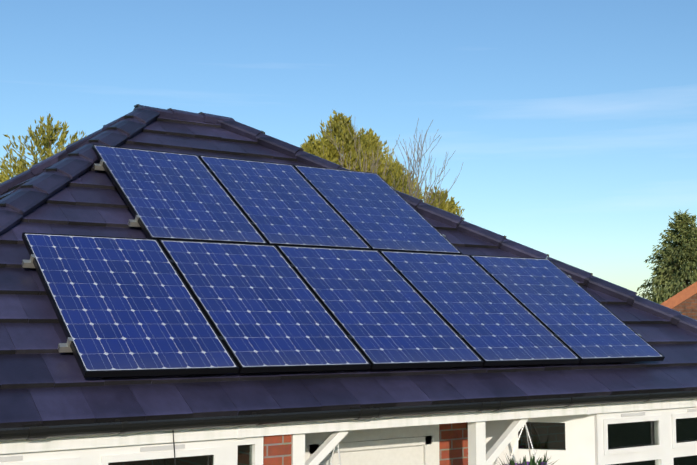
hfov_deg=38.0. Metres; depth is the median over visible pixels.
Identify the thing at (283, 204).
solar panel
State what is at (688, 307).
neighbour walls
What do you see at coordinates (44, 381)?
roof front
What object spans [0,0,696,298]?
sky
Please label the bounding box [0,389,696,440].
gutter
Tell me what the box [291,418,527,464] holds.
porch posts
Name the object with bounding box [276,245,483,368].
solar panel
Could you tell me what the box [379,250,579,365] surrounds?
solar panel
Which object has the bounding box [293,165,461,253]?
solar panel
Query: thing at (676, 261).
cypress tree
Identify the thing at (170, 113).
ridge
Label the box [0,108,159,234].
roof hip
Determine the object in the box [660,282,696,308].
neighbour roof
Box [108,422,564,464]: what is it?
brick walls
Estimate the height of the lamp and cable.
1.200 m
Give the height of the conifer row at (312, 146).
7.959 m
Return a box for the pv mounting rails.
[22,159,640,351]
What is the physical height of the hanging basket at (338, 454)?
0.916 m
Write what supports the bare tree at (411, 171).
on the ground
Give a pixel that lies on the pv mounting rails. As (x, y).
(64, 347)
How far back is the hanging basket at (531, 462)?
7.57 m
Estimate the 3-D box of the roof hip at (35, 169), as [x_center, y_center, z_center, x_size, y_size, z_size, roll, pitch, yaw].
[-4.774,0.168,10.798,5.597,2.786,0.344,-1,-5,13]
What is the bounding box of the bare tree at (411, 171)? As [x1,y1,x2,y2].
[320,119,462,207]
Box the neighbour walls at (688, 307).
[672,293,696,319]
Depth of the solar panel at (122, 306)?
6.65 m
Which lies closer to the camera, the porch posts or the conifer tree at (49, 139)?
the porch posts
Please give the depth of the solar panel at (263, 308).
7.21 m
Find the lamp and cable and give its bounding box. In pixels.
[172,422,467,464]
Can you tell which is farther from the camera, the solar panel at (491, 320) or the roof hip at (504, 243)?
the roof hip at (504, 243)
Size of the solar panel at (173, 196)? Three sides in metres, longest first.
1.650 x 1.000 x 0.041 m
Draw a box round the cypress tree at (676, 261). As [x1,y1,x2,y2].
[637,209,696,303]
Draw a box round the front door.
[305,424,438,464]
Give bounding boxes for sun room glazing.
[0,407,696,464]
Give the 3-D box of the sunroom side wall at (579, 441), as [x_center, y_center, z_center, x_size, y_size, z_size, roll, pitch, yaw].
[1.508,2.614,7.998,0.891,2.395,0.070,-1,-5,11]
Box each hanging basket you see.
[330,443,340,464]
[498,423,558,464]
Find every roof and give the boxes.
[0,162,57,199]
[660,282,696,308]
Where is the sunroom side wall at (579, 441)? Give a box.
[485,414,594,464]
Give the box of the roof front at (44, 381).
[0,117,696,428]
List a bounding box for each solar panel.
[22,232,238,377]
[92,144,267,244]
[158,239,370,372]
[199,155,370,249]
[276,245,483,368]
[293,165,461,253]
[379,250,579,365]
[469,255,664,362]
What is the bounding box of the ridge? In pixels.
[133,104,234,123]
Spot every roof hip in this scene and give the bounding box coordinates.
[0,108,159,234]
[0,115,124,194]
[217,119,696,333]
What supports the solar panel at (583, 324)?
on the pv mounting rails
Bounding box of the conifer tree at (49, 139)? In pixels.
[0,113,85,183]

